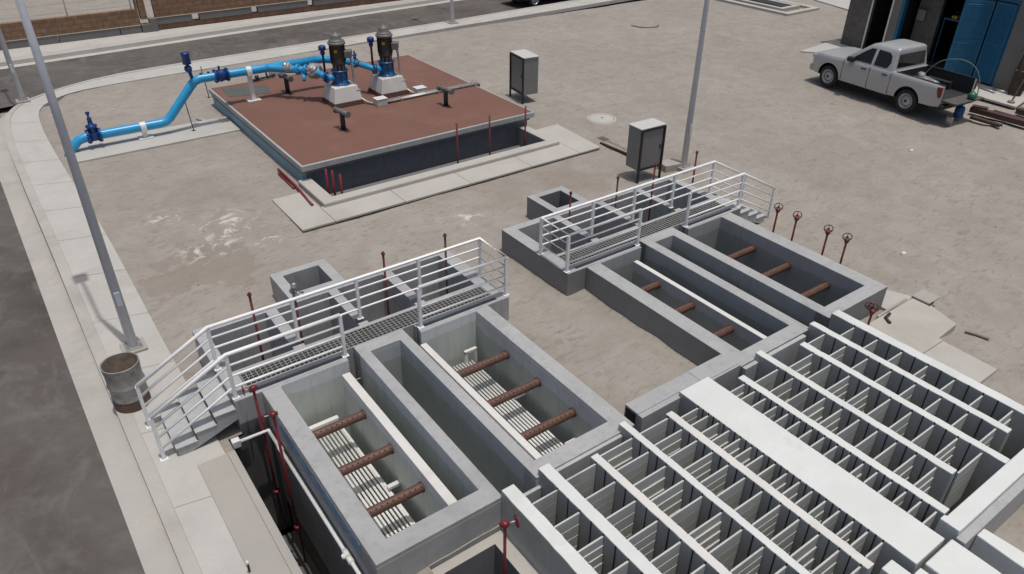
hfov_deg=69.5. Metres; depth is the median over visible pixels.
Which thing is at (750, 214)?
staircase
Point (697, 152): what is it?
valve spindle post
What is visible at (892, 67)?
pickup truck
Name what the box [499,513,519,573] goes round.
handwheel post
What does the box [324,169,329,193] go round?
short post
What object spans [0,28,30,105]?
lamp post
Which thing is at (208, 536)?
sidewalk
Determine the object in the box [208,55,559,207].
pump house
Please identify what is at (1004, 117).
steel channel
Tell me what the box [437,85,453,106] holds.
roof vent
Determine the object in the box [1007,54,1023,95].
rolled tarp
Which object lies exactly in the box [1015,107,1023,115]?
steel channel
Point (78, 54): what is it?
gutter
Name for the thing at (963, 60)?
garden hose
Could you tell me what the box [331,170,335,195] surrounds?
short post
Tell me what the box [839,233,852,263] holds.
handwheel post
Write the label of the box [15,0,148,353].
lamp post
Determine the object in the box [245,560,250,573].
vent post
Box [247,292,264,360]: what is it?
valve spindle post
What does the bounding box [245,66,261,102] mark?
pipe support
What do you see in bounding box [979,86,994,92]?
metal strip
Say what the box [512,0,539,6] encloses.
pickup truck
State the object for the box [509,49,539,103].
control cabinet
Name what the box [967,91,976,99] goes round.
green float
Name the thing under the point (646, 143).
control cabinet
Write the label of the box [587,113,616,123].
manhole cover
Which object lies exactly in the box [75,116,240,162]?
concrete strip
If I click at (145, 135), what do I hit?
pipe support
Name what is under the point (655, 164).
valve spindle post
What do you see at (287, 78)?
roof vent
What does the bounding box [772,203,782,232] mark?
handwheel post
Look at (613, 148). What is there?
timber batten
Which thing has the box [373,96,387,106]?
junction box
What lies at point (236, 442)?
plastic conduit
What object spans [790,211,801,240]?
handwheel post
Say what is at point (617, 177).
valve spindle post
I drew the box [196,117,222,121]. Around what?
drain elbow
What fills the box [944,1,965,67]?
louvred door
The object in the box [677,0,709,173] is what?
lamp post
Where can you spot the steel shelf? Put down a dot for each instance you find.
(949, 18)
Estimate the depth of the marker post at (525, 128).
20.76 m
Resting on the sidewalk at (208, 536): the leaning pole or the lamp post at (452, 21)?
the lamp post at (452, 21)
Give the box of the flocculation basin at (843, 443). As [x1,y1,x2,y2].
[502,310,1023,573]
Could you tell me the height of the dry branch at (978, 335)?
0.048 m
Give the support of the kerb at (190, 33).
on the ground
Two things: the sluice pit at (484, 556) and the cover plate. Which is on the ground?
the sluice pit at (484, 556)
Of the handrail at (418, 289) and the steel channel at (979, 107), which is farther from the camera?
the steel channel at (979, 107)
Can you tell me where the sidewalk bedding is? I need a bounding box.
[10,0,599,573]
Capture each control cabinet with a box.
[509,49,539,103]
[626,118,666,183]
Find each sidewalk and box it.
[0,0,407,58]
[10,0,629,573]
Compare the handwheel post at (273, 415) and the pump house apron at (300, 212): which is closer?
the handwheel post at (273, 415)
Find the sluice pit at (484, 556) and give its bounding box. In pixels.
[431,530,539,573]
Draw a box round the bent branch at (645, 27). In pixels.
[631,25,658,27]
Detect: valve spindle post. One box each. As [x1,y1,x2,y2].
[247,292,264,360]
[289,283,303,342]
[381,251,389,314]
[443,233,448,293]
[568,191,571,220]
[614,176,619,207]
[648,163,656,220]
[692,150,698,185]
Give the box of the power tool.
[952,11,959,19]
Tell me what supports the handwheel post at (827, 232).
on the ground
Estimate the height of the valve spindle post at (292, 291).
2.458 m
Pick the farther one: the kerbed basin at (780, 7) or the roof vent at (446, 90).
the kerbed basin at (780, 7)
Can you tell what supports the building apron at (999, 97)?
on the ground
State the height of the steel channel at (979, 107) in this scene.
0.060 m
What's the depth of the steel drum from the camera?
11.66 m
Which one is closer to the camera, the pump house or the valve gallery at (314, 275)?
the valve gallery at (314, 275)
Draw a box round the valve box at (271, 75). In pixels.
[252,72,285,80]
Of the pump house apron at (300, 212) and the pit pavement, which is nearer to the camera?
the pit pavement
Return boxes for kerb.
[0,0,426,62]
[4,0,577,573]
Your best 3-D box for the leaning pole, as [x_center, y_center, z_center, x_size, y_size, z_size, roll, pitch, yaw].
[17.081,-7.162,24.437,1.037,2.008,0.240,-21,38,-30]
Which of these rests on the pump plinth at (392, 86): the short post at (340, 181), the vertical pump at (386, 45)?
the vertical pump at (386, 45)
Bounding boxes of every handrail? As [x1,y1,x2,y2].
[135,237,508,428]
[148,313,348,461]
[537,160,746,272]
[683,173,775,227]
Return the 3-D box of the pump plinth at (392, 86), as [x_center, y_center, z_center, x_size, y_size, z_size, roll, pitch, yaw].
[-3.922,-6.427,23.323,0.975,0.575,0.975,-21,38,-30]
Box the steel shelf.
[931,16,958,61]
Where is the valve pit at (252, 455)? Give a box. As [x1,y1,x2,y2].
[230,414,330,573]
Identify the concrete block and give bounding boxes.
[657,158,681,172]
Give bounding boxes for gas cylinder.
[953,104,965,117]
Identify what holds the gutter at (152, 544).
on the road
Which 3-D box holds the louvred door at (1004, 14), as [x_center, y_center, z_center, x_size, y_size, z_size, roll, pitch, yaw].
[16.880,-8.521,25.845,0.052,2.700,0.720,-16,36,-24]
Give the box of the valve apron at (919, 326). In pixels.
[869,290,996,382]
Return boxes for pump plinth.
[322,80,363,107]
[368,72,408,97]
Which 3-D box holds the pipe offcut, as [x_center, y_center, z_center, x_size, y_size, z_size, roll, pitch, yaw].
[7.127,0.584,13.999,0.131,0.075,0.344,13,34,18]
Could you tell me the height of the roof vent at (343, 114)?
0.588 m
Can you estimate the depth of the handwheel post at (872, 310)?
13.59 m
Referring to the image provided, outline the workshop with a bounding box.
[840,0,1023,90]
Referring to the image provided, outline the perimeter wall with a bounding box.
[0,0,399,49]
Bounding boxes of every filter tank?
[262,305,633,573]
[585,212,887,384]
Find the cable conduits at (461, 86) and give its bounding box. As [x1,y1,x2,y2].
[387,82,479,101]
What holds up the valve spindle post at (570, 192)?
attached to the valve gallery at (520, 243)
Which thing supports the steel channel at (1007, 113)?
on the ground
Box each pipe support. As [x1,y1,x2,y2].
[137,121,153,140]
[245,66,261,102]
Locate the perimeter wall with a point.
(169, 14)
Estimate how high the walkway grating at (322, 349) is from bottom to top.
0.031 m
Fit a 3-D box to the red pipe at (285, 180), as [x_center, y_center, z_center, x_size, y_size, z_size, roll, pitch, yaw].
[-5.803,-2.730,18.958,0.052,0.054,1.100,-20,38,-29]
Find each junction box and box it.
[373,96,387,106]
[413,85,426,93]
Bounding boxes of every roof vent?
[278,72,292,93]
[333,106,350,130]
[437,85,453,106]
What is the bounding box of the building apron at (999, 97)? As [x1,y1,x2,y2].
[800,40,1023,107]
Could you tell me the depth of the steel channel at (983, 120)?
23.16 m
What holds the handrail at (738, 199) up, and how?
on the ground
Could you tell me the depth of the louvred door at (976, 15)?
26.14 m
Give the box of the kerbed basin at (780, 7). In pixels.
[716,0,819,15]
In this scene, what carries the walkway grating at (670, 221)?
on the valve gallery at (520, 243)
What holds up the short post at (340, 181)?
attached to the pump house
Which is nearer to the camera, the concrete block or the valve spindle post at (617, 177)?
the valve spindle post at (617, 177)
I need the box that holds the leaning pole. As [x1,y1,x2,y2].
[1007,79,1023,103]
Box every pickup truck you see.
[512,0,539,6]
[810,39,983,111]
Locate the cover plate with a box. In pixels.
[911,289,939,305]
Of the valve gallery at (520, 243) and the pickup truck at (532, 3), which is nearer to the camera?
the valve gallery at (520, 243)
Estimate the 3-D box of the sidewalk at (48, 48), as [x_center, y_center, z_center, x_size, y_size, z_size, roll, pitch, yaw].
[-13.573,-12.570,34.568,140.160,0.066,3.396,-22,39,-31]
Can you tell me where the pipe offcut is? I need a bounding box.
[884,312,891,323]
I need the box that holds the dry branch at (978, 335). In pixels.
[965,331,988,339]
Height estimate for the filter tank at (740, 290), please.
2.450 m
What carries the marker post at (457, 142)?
attached to the pump house
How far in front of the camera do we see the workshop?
27.70 m
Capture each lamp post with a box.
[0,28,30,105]
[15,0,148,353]
[447,0,458,23]
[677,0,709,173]
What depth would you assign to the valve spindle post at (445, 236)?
13.90 m
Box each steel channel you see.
[969,107,1023,126]
[969,115,1002,127]
[972,104,988,109]
[993,110,1023,118]
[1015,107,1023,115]
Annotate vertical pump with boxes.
[325,32,373,104]
[372,25,425,93]
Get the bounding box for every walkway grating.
[239,287,490,385]
[559,201,724,264]
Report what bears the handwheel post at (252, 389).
in the valve pit at (252, 455)
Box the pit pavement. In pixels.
[198,450,302,573]
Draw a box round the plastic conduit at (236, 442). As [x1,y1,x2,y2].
[230,429,360,573]
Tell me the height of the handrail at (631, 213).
1.531 m
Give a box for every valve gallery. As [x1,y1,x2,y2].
[192,250,508,443]
[502,177,740,295]
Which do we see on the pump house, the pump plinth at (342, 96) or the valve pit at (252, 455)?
the pump plinth at (342, 96)
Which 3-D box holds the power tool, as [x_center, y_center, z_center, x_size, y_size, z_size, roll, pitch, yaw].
[16.720,-10.221,27.750,0.200,0.275,0.240,-16,36,-24]
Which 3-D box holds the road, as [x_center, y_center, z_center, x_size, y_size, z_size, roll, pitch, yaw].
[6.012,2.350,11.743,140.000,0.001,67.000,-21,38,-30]
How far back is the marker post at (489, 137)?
20.13 m
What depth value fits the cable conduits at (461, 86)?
23.35 m
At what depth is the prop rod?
21.64 m
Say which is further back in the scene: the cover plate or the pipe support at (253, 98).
the pipe support at (253, 98)
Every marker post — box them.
[456,123,458,163]
[489,115,490,154]
[524,106,525,145]
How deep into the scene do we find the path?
38.19 m
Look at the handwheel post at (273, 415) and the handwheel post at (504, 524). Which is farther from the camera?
the handwheel post at (273, 415)
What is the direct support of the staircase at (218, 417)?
on the sidewalk at (208, 536)
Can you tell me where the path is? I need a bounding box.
[814,0,850,10]
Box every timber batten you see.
[600,142,626,154]
[876,298,906,317]
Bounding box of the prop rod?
[184,101,195,130]
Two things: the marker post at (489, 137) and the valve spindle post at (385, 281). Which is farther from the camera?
the marker post at (489, 137)
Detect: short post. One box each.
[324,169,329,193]
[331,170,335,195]
[339,174,342,193]
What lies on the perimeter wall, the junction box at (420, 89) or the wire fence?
the wire fence
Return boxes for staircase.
[159,372,238,455]
[712,193,765,222]
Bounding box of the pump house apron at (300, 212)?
[272,124,599,231]
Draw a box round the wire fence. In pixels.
[0,0,131,19]
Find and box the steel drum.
[99,352,150,412]
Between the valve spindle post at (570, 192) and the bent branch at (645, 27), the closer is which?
the valve spindle post at (570, 192)
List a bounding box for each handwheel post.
[241,385,286,528]
[261,411,306,562]
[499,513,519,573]
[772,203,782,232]
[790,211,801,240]
[821,224,833,255]
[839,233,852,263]
[865,302,878,324]
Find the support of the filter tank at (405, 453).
on the ground
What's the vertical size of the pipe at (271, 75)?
1.050 m
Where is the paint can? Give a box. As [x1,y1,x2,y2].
[944,116,953,123]
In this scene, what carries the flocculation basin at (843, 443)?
on the ground
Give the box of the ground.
[0,0,1023,573]
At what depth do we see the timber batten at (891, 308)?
14.29 m
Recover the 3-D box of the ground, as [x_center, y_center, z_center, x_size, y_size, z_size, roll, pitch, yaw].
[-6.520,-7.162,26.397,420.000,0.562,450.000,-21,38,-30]
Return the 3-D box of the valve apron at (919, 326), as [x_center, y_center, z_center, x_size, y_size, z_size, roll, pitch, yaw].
[7.451,1.025,13.546,2.538,0.200,2.550,-21,38,-30]
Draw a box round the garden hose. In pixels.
[925,59,979,94]
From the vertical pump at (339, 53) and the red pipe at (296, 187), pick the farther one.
the vertical pump at (339, 53)
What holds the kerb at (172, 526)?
on the road
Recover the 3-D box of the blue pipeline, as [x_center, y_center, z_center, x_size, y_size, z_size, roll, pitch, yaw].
[-8.264,-5.510,21.448,9.012,2.498,1.986,-21,38,-30]
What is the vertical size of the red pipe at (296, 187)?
0.096 m
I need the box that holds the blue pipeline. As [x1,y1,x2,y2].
[64,36,379,156]
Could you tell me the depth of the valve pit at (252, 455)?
12.12 m
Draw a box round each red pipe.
[277,168,313,205]
[278,173,294,188]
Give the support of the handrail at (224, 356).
on the sidewalk at (208, 536)
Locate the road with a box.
[0,0,569,573]
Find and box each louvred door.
[944,0,995,75]
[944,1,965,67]
[972,1,1018,84]
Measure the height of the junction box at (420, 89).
0.225 m
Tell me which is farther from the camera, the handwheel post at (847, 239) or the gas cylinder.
the gas cylinder
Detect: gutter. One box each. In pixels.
[0,0,459,68]
[0,114,182,573]

